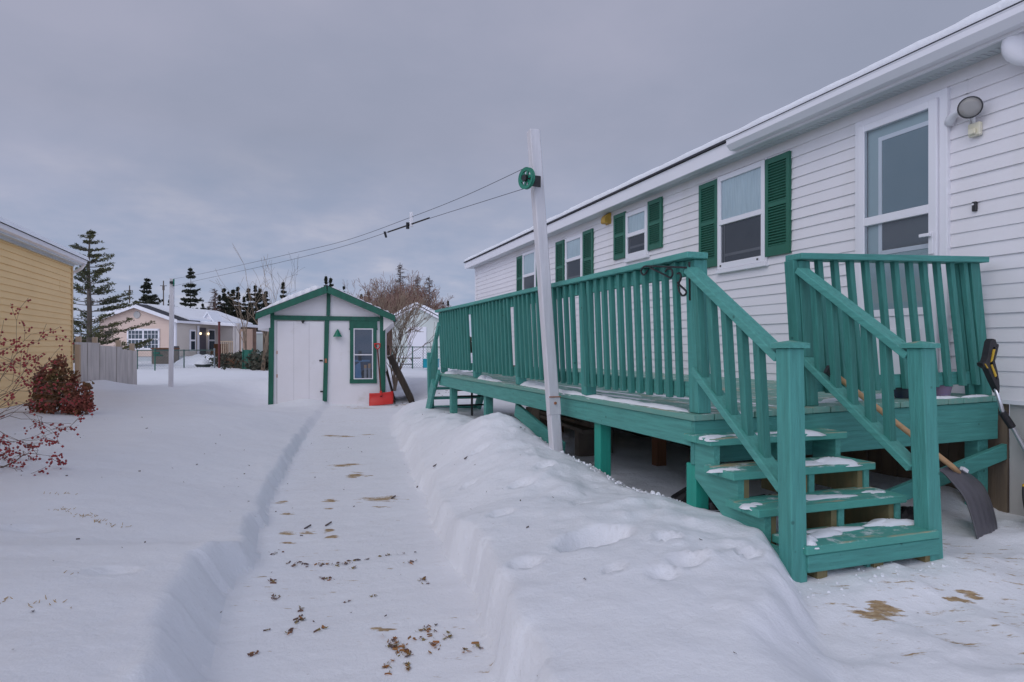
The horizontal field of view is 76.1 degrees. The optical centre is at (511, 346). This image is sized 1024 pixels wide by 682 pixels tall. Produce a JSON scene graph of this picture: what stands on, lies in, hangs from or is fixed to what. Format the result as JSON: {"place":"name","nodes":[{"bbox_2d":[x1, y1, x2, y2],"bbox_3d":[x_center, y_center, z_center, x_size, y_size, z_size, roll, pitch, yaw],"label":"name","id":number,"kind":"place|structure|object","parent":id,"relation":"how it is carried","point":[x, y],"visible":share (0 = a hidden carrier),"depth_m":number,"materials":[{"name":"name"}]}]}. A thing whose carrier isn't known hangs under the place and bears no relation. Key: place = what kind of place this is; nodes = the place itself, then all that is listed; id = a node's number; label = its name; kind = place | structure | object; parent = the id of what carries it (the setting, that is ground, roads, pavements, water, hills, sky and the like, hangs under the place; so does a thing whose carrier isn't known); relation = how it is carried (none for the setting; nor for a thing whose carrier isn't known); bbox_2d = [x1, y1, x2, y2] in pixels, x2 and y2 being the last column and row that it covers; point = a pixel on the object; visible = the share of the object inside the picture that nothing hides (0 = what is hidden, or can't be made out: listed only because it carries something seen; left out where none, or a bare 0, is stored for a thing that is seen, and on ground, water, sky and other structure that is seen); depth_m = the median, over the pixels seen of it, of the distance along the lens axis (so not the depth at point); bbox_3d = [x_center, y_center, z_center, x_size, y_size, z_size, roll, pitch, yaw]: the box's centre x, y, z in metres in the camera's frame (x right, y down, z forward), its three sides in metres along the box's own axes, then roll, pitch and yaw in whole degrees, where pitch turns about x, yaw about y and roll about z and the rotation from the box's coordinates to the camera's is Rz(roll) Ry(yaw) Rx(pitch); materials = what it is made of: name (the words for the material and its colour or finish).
{"place":"outdoors","nodes":[
{"label":"outdoors","id":0,"kind":"place"},
{"bbox_2d":[200,403,495,681],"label":"path","id":1,"kind":"structure","parent":0,"point":[346,645],"depth_m":3.44,"materials":[{"name":"white snow"}]},
{"bbox_2d":[247,549,483,674],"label":"fallen leaves","id":2,"kind":"object","parent":1,"relation":"on","point":[394,646],"visible":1,"depth_m":2.83,"materials":[{"name":"brown plant"}]},
{"bbox_2d":[369,343,392,405],"bbox_3d":[-2.818,0.588,14.103,0.510,1.344,0.283,0,0,-10],"label":"snow shovel","id":3,"kind":"object","parent":1,"relation":"on","point":[381,398],"visible":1,"depth_m":14.05,"materials":[{"name":"red plastic"}]},
{"bbox_2d":[0,0,1000,341],"label":"sky","id":4,"kind":"structure","parent":0,"point":[178,133],"materials":[{"name":"grey"}]},
{"bbox_2d":[0,352,1009,681],"bbox_3d":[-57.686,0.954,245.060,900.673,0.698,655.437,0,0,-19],"label":"snow ground","id":5,"kind":"structure","parent":0,"point":[668,588],"depth_m":3.31,"materials":[{"name":"white snow"}]},
{"bbox_2d":[0,217,88,407],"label":"yellow house","id":6,"kind":"structure","parent":5,"relation":"on","point":[37,270],"depth_m":10.71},
{"bbox_2d":[0,299,97,475],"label":"berry bush","id":7,"kind":"object","parent":5,"relation":"on","point":[12,397],"visible":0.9,"depth_m":4.89,"materials":[{"name":"red plant"}]},
{"bbox_2d":[24,353,95,414],"bbox_3d":[-5.832,0.489,8.419,1.007,0.828,0.492,0,0,2],"label":"evergreen shrub","id":8,"kind":"object","parent":5,"relation":"on","point":[84,404],"visible":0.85,"depth_m":8.36,"materials":[{"name":"red plant"}]},
{"bbox_2d":[2,491,131,607],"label":"dead grass","id":9,"kind":"structure","parent":5,"relation":"on","point":[66,570],"depth_m":3.80,"materials":[{"name":"brown plant"}]},
{"bbox_2d":[75,336,136,384],"bbox_3d":[-8.745,0.515,14.040,0.232,1.470,1.401,0,0,19],"label":"wooden fence","id":10,"kind":"object","parent":5,"relation":"on","point":[95,360],"visible":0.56,"depth_m":13.99,"materials":[{"name":"grey wood"}]},
{"bbox_2d":[68,229,155,362],"bbox_3d":[-18.589,-2.012,28.977,5.258,6.427,4.887,0,0,32],"label":"pine tree","id":11,"kind":"object","parent":5,"relation":"on","point":[87,314],"visible":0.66,"depth_m":28.99,"materials":[{"name":"green plant"}]},
{"bbox_2d":[133,278,162,304],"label":"spruce tree","id":12,"kind":"object","parent":5,"relation":"on","point":[148,298],"visible":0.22,"depth_m":61.80,"materials":[{"name":"green plant"}]},
{"bbox_2d":[154,348,155,370],"bbox_3d":[-13.647,0.600,25.000,0.053,1.100,0.053,0,0,-42],"label":"fence pole","id":13,"kind":"object","parent":5,"relation":"on","point":[154,359],"visible":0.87,"depth_m":24.99,"materials":[{"name":"metal"}]},
{"bbox_2d":[160,281,166,304],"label":"utility pole","id":14,"kind":"object","parent":5,"relation":"on","point":[163,287],"visible":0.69,"depth_m":109.92,"materials":[{"name":"brown wood"}]},
{"bbox_2d":[150,348,179,363],"bbox_3d":[-17.731,0.505,33.455,0.975,0.930,0.990,0,0,0],"label":"wood bin","id":15,"kind":"object","parent":5,"relation":"on","point":[165,356],"visible":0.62,"depth_m":33.00,"materials":[{"name":"wood"}]},
{"bbox_2d":[168,278,174,386],"bbox_3d":[-7.480,-0.168,14.365,0.129,2.685,0.243,0,0,-26],"label":"clothesline pole","id":16,"kind":"object","parent":5,"relation":"on","point":[171,332],"visible":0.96,"depth_m":14.39,"materials":[{"name":"white metal"}]},
{"bbox_2d":[92,303,257,360],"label":"beige house","id":17,"kind":"structure","parent":5,"relation":"on","point":[195,329],"depth_m":38.77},
{"bbox_2d":[127,329,159,349],"bbox_3d":[-21.498,-0.450,38.136,2.000,1.240,0.050,0,0,5],"label":"window","id":18,"kind":"structure","parent":17,"relation":"in","point":[137,335],"depth_m":38.10,"materials":[{"name":"white glass"}]},
{"bbox_2d":[189,330,195,349],"bbox_3d":[-19.354,-0.400,39.641,0.069,1.300,0.600,0,0,5],"label":"window","id":19,"kind":"structure","parent":17,"relation":"in","point":[192,333],"depth_m":39.56,"materials":[{"name":"white glass"}]},
{"bbox_2d":[200,328,205,354],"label":"door","id":20,"kind":"structure","parent":17,"relation":"in","point":[203,330],"depth_m":40.79,"materials":[{"name":"grey wood"}]},
{"bbox_2d":[208,329,214,351],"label":"window","id":21,"kind":"structure","parent":17,"relation":"in","point":[211,337],"depth_m":41.66,"materials":[{"name":"glass"}]},
{"bbox_2d":[137,349,213,368],"bbox_3d":[-13.649,0.645,26.660,2.829,1.090,0.468,0,0,-36],"label":"chain link fence","id":22,"kind":"object","parent":5,"relation":"on","point":[184,356],"visible":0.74,"depth_m":26.85,"materials":[{"name":"green metal"}]},
{"bbox_2d":[174,267,209,309],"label":"spruce tree","id":23,"kind":"object","parent":5,"relation":"on","point":[187,301],"visible":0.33,"depth_m":65.79,"materials":[{"name":"green plant"}]},
{"bbox_2d":[174,354,213,364],"bbox_3d":[-15.134,0.655,32.000,3.228,0.614,1.712,0,0,-7],"label":"snow mound","id":24,"kind":"object","parent":5,"relation":"on","point":[191,361],"visible":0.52,"depth_m":31.56,"materials":[{"name":"white snow"}]},
{"bbox_2d":[195,359,212,366],"bbox_3d":[-13.347,0.719,28.297,0.740,0.422,0.747,0,0,-19],"label":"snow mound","id":25,"kind":"object","parent":5,"relation":"on","point":[206,364],"visible":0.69,"depth_m":28.07,"materials":[{"name":"white snow"}]},
{"bbox_2d":[204,289,223,311],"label":"larch tree","id":26,"kind":"object","parent":5,"relation":"on","point":[214,300],"visible":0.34,"depth_m":61.98,"materials":[{"name":"grey plant"}]},
{"bbox_2d":[218,322,220,367],"bbox_3d":[-12.086,0.050,27.000,0.108,2.200,0.108,0,0,-42],"label":"metal post","id":27,"kind":"object","parent":5,"relation":"on","point":[219,344],"visible":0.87,"depth_m":26.96,"materials":[{"name":"red metal"}]},
{"bbox_2d":[216,295,222,311],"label":"spruce tree","id":28,"kind":"object","parent":5,"relation":"on","point":[219,299],"visible":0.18,"depth_m":69.09,"materials":[{"name":"grey plant"}]},
{"bbox_2d":[218,288,226,309],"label":"spruce tree","id":29,"kind":"object","parent":5,"relation":"on","point":[223,294],"visible":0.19,"depth_m":81.83,"materials":[{"name":"green plant"}]},
{"bbox_2d":[222,296,228,313],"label":"spruce tree","id":30,"kind":"object","parent":5,"relation":"on","point":[225,304],"visible":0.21,"depth_m":70.89,"materials":[{"name":"green plant"}]},
{"bbox_2d":[226,298,234,316],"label":"spruce tree","id":31,"kind":"object","parent":5,"relation":"on","point":[228,303],"visible":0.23,"depth_m":66.36,"materials":[{"name":"green plant"}]},
{"bbox_2d":[226,289,242,318],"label":"spruce tree","id":32,"kind":"object","parent":5,"relation":"on","point":[234,298],"visible":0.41,"depth_m":66.25,"materials":[{"name":"green plant"}]},
{"bbox_2d":[205,348,268,370],"bbox_3d":[-11.271,0.618,27.140,2.270,1.228,8.670,0,0,-36],"label":"hedge","id":33,"kind":"object","parent":5,"relation":"on","point":[255,364],"visible":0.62,"depth_m":25.59,"materials":[{"name":"green plant"}]},
{"bbox_2d":[234,287,241,311],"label":"spruce tree","id":34,"kind":"object","parent":5,"relation":"on","point":[237,289],"visible":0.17,"depth_m":79.88,"materials":[{"name":"green plant"}]},
{"bbox_2d":[235,323,252,351],"bbox_3d":[-16.407,-0.200,40.075,1.016,2.500,0.250,0,0,0],"label":"privacy screen","id":35,"kind":"object","parent":5,"relation":"on","point":[239,344],"visible":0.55,"depth_m":40.00,"materials":[{"name":"wood"}]},
{"bbox_2d":[241,297,246,317],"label":"spruce tree","id":36,"kind":"object","parent":5,"relation":"on","point":[243,301],"visible":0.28,"depth_m":69.91,"materials":[{"name":"green plant"}]},
{"bbox_2d":[222,268,269,349],"bbox_3d":[-10.642,-1.084,26.091,1.895,4.475,2.683,0,0,-19],"label":"bare tree","id":37,"kind":"object","parent":5,"relation":"on","point":[244,336],"visible":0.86,"depth_m":26.11,"materials":[{"name":"beige plant"}]},
{"bbox_2d":[242,288,251,317],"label":"spruce tree","id":38,"kind":"object","parent":5,"relation":"on","point":[247,296],"visible":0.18,"depth_m":79.85,"materials":[{"name":"grey plant"}]},
{"bbox_2d":[242,348,259,368],"bbox_3d":[-9.765,0.600,25.493,1.488,1.100,0.066,0,0,0],"label":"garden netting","id":39,"kind":"object","parent":5,"relation":"on","point":[245,353],"visible":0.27,"depth_m":25.50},
{"bbox_2d":[209,245,296,370],"bbox_3d":[-9.415,-1.280,24.819,2.356,4.876,3.442,0,0,38],"label":"bare tree","id":40,"kind":"object","parent":5,"relation":"on","point":[266,344],"visible":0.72,"depth_m":24.21,"materials":[{"name":"beige plant"}]},
{"bbox_2d":[246,298,259,330],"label":"spruce tree","id":41,"kind":"object","parent":5,"relation":"on","point":[249,309],"visible":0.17,"depth_m":66.07,"materials":[{"name":"grey plant"}]},
{"bbox_2d":[251,285,257,311],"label":"spruce tree","id":42,"kind":"object","parent":5,"relation":"on","point":[253,294],"visible":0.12,"depth_m":83.88,"materials":[{"name":"green plant"}]},
{"bbox_2d":[253,293,262,329],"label":"spruce tree","id":43,"kind":"object","parent":5,"relation":"on","point":[258,306],"visible":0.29,"depth_m":67.14,"materials":[{"name":"grey plant"}]},
{"bbox_2d":[256,332,262,354],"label":"shed","id":44,"kind":"structure","parent":5,"relation":"on","point":[259,341],"depth_m":46.00,"materials":[{"name":"green"}]},
{"bbox_2d":[255,289,263,308],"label":"spruce tree","id":45,"kind":"object","parent":5,"relation":"on","point":[259,290],"visible":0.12,"depth_m":75.93,"materials":[{"name":"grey plant"}]},
{"bbox_2d":[263,331,268,349],"bbox_3d":[-11.270,0.050,30.590,0.330,1.800,1.220,0,0,0],"label":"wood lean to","id":46,"kind":"object","parent":5,"relation":"on","point":[265,332],"visible":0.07,"depth_m":30.00,"materials":[{"name":"wood"}]},
{"bbox_2d":[262,291,270,307],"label":"spruce tree","id":47,"kind":"object","parent":5,"relation":"on","point":[264,303],"visible":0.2,"depth_m":68.47,"materials":[{"name":"green plant"}]},
{"bbox_2d":[262,254,302,297],"bbox_3d":[-11.666,-1.884,33.395,2.007,6.082,1.648,0,0,5],"label":"bare tree","id":48,"kind":"object","parent":5,"relation":"on","point":[286,277],"visible":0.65,"depth_m":33.49,"materials":[{"name":"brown plant"}]},
{"bbox_2d":[279,282,286,298],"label":"spruce tree","id":49,"kind":"object","parent":5,"relation":"on","point":[282,292],"visible":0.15,"depth_m":73.87,"materials":[{"name":"green plant"}]},
{"bbox_2d":[255,285,395,404],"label":"garden shed","id":50,"kind":"structure","parent":5,"relation":"on","point":[311,357],"depth_m":14.05,"materials":[{"name":"white wood"}]},
{"bbox_2d":[276,321,326,403],"bbox_3d":[-4.491,0.334,13.981,1.042,1.792,0.060,0,0,-10],"label":"door","id":51,"kind":"structure","parent":50,"relation":"in","point":[300,346],"depth_m":13.99,"materials":[{"name":"white wood"}]},
{"bbox_2d":[333,329,341,336],"bbox_3d":[-3.748,-0.300,14.056,0.190,0.160,0.190,0,0,-10],"label":"bell ornament","id":52,"kind":"object","parent":50,"relation":"attached to","point":[337,333],"visible":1,"depth_m":14.01,"materials":[{"name":"metal"}]},
{"bbox_2d":[349,321,377,383],"bbox_3d":[-3.227,0.113,14.200,0.605,1.355,0.050,0,0,-10],"label":"window","id":53,"kind":"structure","parent":50,"relation":"in","point":[363,334],"depth_m":14.21,"materials":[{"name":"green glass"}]},
{"bbox_2d":[324,276,327,285],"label":"spruce tree","id":54,"kind":"object","parent":5,"relation":"on","point":[325,280],"visible":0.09,"depth_m":83.92,"materials":[{"name":"green plant"}]},
{"bbox_2d":[328,278,333,286],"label":"spruce tree","id":55,"kind":"object","parent":5,"relation":"on","point":[330,281],"visible":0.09,"depth_m":81.87,"materials":[{"name":"green plant"}]},
{"bbox_2d":[356,289,390,344],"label":"bare tree","id":56,"kind":"object","parent":5,"relation":"on","point":[369,300],"visible":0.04,"depth_m":46.55,"materials":[{"name":"brown plant"}]},
{"bbox_2d":[343,278,412,353],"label":"bare tree","id":57,"kind":"object","parent":5,"relation":"on","point":[363,287],"visible":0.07,"depth_m":49.41,"materials":[{"name":"brown plant"}]},
{"bbox_2d":[360,284,405,302],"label":"bare tree","id":58,"kind":"object","parent":5,"relation":"on","point":[370,293],"visible":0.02,"depth_m":50.85,"materials":[{"name":"plant"}]},
{"bbox_2d":[386,370,395,403],"bbox_3d":[-2.747,0.897,14.839,0.213,0.704,1.050,0,0,-10],"label":"leaning board","id":59,"kind":"object","parent":5,"relation":"on","point":[389,381],"visible":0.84,"depth_m":14.55,"materials":[{"name":"black wood"}]},
{"bbox_2d":[339,278,450,390],"bbox_3d":[-2.980,-0.266,17.588,3.039,3.246,2.071,0,0,-31],"label":"dead shrub","id":60,"kind":"object","parent":5,"relation":"on","point":[394,349],"visible":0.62,"depth_m":17.47,"materials":[{"name":"beige plant"}]},
{"bbox_2d":[364,290,431,358],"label":"bare tree","id":61,"kind":"object","parent":5,"relation":"on","point":[392,307],"visible":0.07,"depth_m":46.80,"materials":[{"name":"brown plant"}]},
{"bbox_2d":[389,264,408,338],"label":"larch tree","id":62,"kind":"object","parent":5,"relation":"on","point":[400,276],"visible":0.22,"depth_m":61.96,"materials":[{"name":"plant"}]},
{"bbox_2d":[387,354,413,402],"bbox_3d":[-2.569,0.711,15.123,0.598,1.076,1.250,0,0,-10],"label":"leaning board","id":63,"kind":"object","parent":5,"relation":"on","point":[400,378],"visible":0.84,"depth_m":14.53,"materials":[{"name":"wood"}]},
{"bbox_2d":[381,286,422,337],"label":"bare tree","id":64,"kind":"object","parent":5,"relation":"on","point":[394,303],"visible":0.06,"depth_m":45.23,"materials":[{"name":"brown plant"}]},
{"bbox_2d":[370,270,444,305],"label":"bare tree","id":65,"kind":"object","parent":5,"relation":"on","point":[389,288],"visible":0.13,"depth_m":51.05,"materials":[{"name":"brown plant"}]},
{"bbox_2d":[396,356,420,366],"bbox_3d":[-4.590,0.692,28.525,1.173,0.637,0.450,0,0,0],"label":"picnic bench","id":66,"kind":"object","parent":5,"relation":"on","point":[414,357],"visible":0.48,"depth_m":28.39,"materials":[{"name":"white wood"}]},
{"bbox_2d":[373,281,452,309],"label":"bare tree","id":67,"kind":"object","parent":5,"relation":"on","point":[422,294],"visible":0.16,"depth_m":49.89,"materials":[{"name":"brown plant"}]},
{"bbox_2d":[391,346,439,368],"bbox_3d":[-3.467,0.560,27.000,3.024,1.180,0.047,0,0,0],"label":"chain link fence","id":68,"kind":"object","parent":5,"relation":"on","point":[412,360],"visible":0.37,"depth_m":27.00,"materials":[{"name":"grey metal"}]},
{"bbox_2d":[392,303,439,362],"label":"pale building","id":69,"kind":"structure","parent":5,"relation":"on","point":[423,337],"depth_m":35.99,"materials":[{"name":"white"}]},
{"bbox_2d":[407,327,426,362],"bbox_3d":[-5.218,-0.080,35.954,1.040,2.060,0.090,0,0,0],"label":"door","id":70,"kind":"structure","parent":69,"relation":"in","point":[419,340],"depth_m":35.96,"materials":[{"name":"white metal"}]},
{"bbox_2d":[412,275,421,291],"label":"larch tree","id":71,"kind":"object","parent":5,"relation":"on","point":[417,282],"visible":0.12,"depth_m":65.93,"materials":[{"name":"plant"}]},
{"bbox_2d":[392,281,445,308],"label":"bare tree","id":72,"kind":"object","parent":5,"relation":"on","point":[425,295],"visible":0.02,"depth_m":51.51,"materials":[{"name":"plant"}]},
{"bbox_2d":[424,278,434,306],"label":"larch tree","id":73,"kind":"object","parent":5,"relation":"on","point":[429,282],"visible":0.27,"depth_m":65.96,"materials":[{"name":"grey plant"}]},
{"bbox_2d":[423,359,439,367],"bbox_3d":[-3.238,0.650,26.250,0.623,0.360,0.540,0,0,0],"label":"storage tub","id":74,"kind":"object","parent":5,"relation":"on","point":[424,363],"visible":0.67,"depth_m":26.00,"materials":[{"name":"plastic"}]},
{"bbox_2d":[458,390,483,415],"bbox_3d":[-0.538,0.870,9.613,0.546,0.560,0.031,0,0,-19],"label":"metal rack","id":75,"kind":"object","parent":5,"relation":"on","point":[471,396],"visible":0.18,"depth_m":9.58,"materials":[{"name":"black metal"}]},
{"bbox_2d":[31,390,917,653],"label":"twig litter","id":76,"kind":"object","parent":5,"relation":"on","point":[331,521],"visible":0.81,"depth_m":4.57,"materials":[{"name":"brown plant"}]},
{"bbox_2d":[518,129,562,451],"bbox_3d":[0.228,-0.328,5.368,0.347,2.955,0.279,0,0,-19],"label":"clothesline pole","id":77,"kind":"object","parent":5,"relation":"on","point":[533,180],"visible":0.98,"depth_m":5.35,"materials":[{"name":"white paint"}]},
{"bbox_2d":[175,169,521,285],"bbox_3d":[-3.659,-1.351,9.836,0.039,0.286,11.724,0,0,-40],"label":"clothesline","id":78,"kind":"object","parent":77,"relation":"attached to","point":[407,225],"visible":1,"depth_m":6.71,"materials":[{"name":"black metal"}]},
{"bbox_2d":[540,418,547,426],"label":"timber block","id":79,"kind":"structure","parent":5,"relation":"on","point":[543,421],"depth_m":8.20,"materials":[{"name":"wood"}]},
{"bbox_2d":[622,429,753,460],"bbox_3d":[1.574,0.895,7.662,1.440,0.610,3.020,0,0,-19],"label":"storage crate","id":80,"kind":"object","parent":5,"relation":"on","point":[642,435],"depth_m":8.25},
{"bbox_2d":[426,251,1009,582],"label":"timber deck","id":81,"kind":"structure","parent":5,"relation":"on","point":[825,320],"depth_m":4.00,"materials":[{"name":"green paint"}]},
{"bbox_2d":[640,262,690,300],"bbox_3d":[0.920,-0.390,3.945,0.042,0.250,0.505,0,0,-19],"label":"plant bracket","id":82,"kind":"object","parent":81,"relation":"attached to","point":[671,276],"visible":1,"depth_m":3.79,"materials":[{"name":"black metal"}]},
{"bbox_2d":[444,370,987,548],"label":"deck snow","id":83,"kind":"structure","parent":81,"relation":"on","point":[814,535],"depth_m":3.64,"materials":[{"name":"white snow"}]},
{"bbox_2d":[894,387,908,397],"bbox_3d":[2.725,0.298,4.558,0.160,0.110,0.160,0,0,-19],"label":"flower pot","id":84,"kind":"object","parent":81,"relation":"on","point":[900,393],"visible":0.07,"depth_m":4.51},
{"bbox_2d":[936,385,951,395],"bbox_3d":[3.056,0.281,4.674,0.181,0.130,0.181,0,0,-19],"label":"flower pot","id":85,"kind":"object","parent":81,"relation":"on","point":[942,390],"visible":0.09,"depth_m":4.61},
{"bbox_2d":[464,0,1023,515],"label":"mobile home","id":86,"kind":"object","parent":5,"relation":"on","point":[878,158],"visible":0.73,"depth_m":5.62,"materials":[{"name":"white plastic"}]},
{"bbox_2d":[522,249,535,289],"bbox_3d":[0.354,-1.450,13.301,0.051,1.036,0.766,0,0,-19],"label":"window","id":87,"kind":"structure","parent":86,"relation":"in","point":[528,258],"depth_m":13.32,"materials":[{"name":"white glass"}]},
{"bbox_2d":[565,233,581,279],"bbox_3d":[1.068,-1.478,11.265,0.051,0.891,0.721,0,0,-19],"label":"window","id":88,"kind":"structure","parent":86,"relation":"in","point":[573,245],"depth_m":11.29,"materials":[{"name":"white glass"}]},
{"bbox_2d":[601,213,610,224],"bbox_3d":[1.444,-1.975,10.075,0.111,0.170,0.160,0,0,-19],"label":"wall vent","id":89,"kind":"object","parent":86,"relation":"attached to","point":[606,219],"depth_m":10.02,"materials":[{"name":"yellow metal"}]},
{"bbox_2d":[624,206,649,262],"bbox_3d":[1.765,-1.597,9.268,0.057,0.733,0.635,0,0,-19],"label":"window","id":90,"kind":"structure","parent":86,"relation":"in","point":[636,220],"depth_m":9.28,"materials":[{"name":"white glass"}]},
{"bbox_2d":[715,157,768,273],"bbox_3d":[2.504,-1.404,7.159,0.057,1.128,0.825,0,0,-19],"label":"window","id":91,"kind":"structure","parent":86,"relation":"in","point":[740,192],"depth_m":7.15,"materials":[{"name":"white glass"}]},
{"bbox_2d":[855,87,950,374],"bbox_3d":[3.119,-0.802,5.311,0.120,2.305,0.840,0,0,-19],"label":"storm door","id":92,"kind":"structure","parent":86,"relation":"in","point":[909,144],"depth_m":5.26,"materials":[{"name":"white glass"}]},
{"bbox_2d":[944,96,982,137],"bbox_3d":[3.280,-1.658,4.782,0.157,0.267,0.318,0,0,-14],"label":"flood light","id":93,"kind":"object","parent":86,"relation":"attached to","point":[969,108],"visible":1,"depth_m":4.70,"materials":[{"name":"grey plastic"}]},
{"bbox_2d":[971,201,977,211],"bbox_3d":[3.356,-1.020,4.747,0.028,0.070,0.031,0,0,-19],"label":"doorbell","id":94,"kind":"object","parent":86,"relation":"attached to","point":[974,204],"visible":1,"depth_m":4.74,"materials":[{"name":"black plastic"}]},
{"bbox_2d":[1001,32,1023,65],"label":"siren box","id":95,"kind":"object","parent":86,"relation":"attached to","point":[1012,49],"visible":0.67,"depth_m":4.31,"materials":[{"name":"white plastic"}]},
{"bbox_2d":[540,437,996,607],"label":"snow crumbs","id":96,"kind":"object","parent":5,"relation":"on","point":[658,493],"visible":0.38,"depth_m":3.92,"materials":[{"name":"white snow"}]},
{"bbox_2d":[575,428,612,456],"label":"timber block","id":97,"kind":"structure","parent":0,"point":[584,444],"depth_m":6.74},
{"bbox_2d":[527,410,593,433],"bbox_3d":[0.501,0.830,7.487,0.140,0.036,2.200,0,0,-14],"label":"stored board","id":98,"kind":"object","parent":97,"relation":"on","point":[578,428],"visible":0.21,"depth_m":6.69,"materials":[{"name":"wood"}]},
{"bbox_2d":[526,407,593,427],"bbox_3d":[0.548,0.790,7.504,0.140,0.036,2.000,0,0,-18],"label":"stored board","id":99,"kind":"object","parent":98,"relation":"on","point":[568,419],"visible":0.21,"depth_m":7.02,"materials":[{"name":"brown wood"}]},
{"bbox_2d":[572,417,593,423],"bbox_3d":[0.628,0.750,7.638,0.140,0.036,2.300,0,0,-10],"label":"stored board","id":100,"kind":"object","parent":99,"relation":"on","point":[587,422],"visible":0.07,"depth_m":6.61,"materials":[{"name":"wood"}]},
{"bbox_2d":[776,505,1023,681],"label":"shovelled ground","id":101,"kind":"structure","parent":0,"point":[964,624],"depth_m":2.79,"materials":[{"name":"white snow"}]},
{"bbox_2d":[671,487,913,519],"bbox_3d":[1.911,1.061,4.421,2.058,0.240,0.715,0,0,-12],"label":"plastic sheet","id":102,"kind":"object","parent":101,"relation":"on","point":[906,511],"visible":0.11,"depth_m":4.34,"materials":[{"name":"black plastic"}]},
{"bbox_2d":[823,365,997,538],"bbox_3d":[2.514,0.638,3.954,1.292,1.060,0.329,0,0,-19],"label":"scoop shovel","id":103,"kind":"object","parent":101,"relation":"on","point":[971,489],"visible":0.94,"depth_m":4.05,"materials":[{"name":"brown wood"}]},
{"bbox_2d":[977,339,1023,506],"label":"snow pusher","id":104,"kind":"object","parent":101,"relation":"on","point":[986,363],"visible":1,"depth_m":4.35,"materials":[{"name":"black plastic"}]}
]}

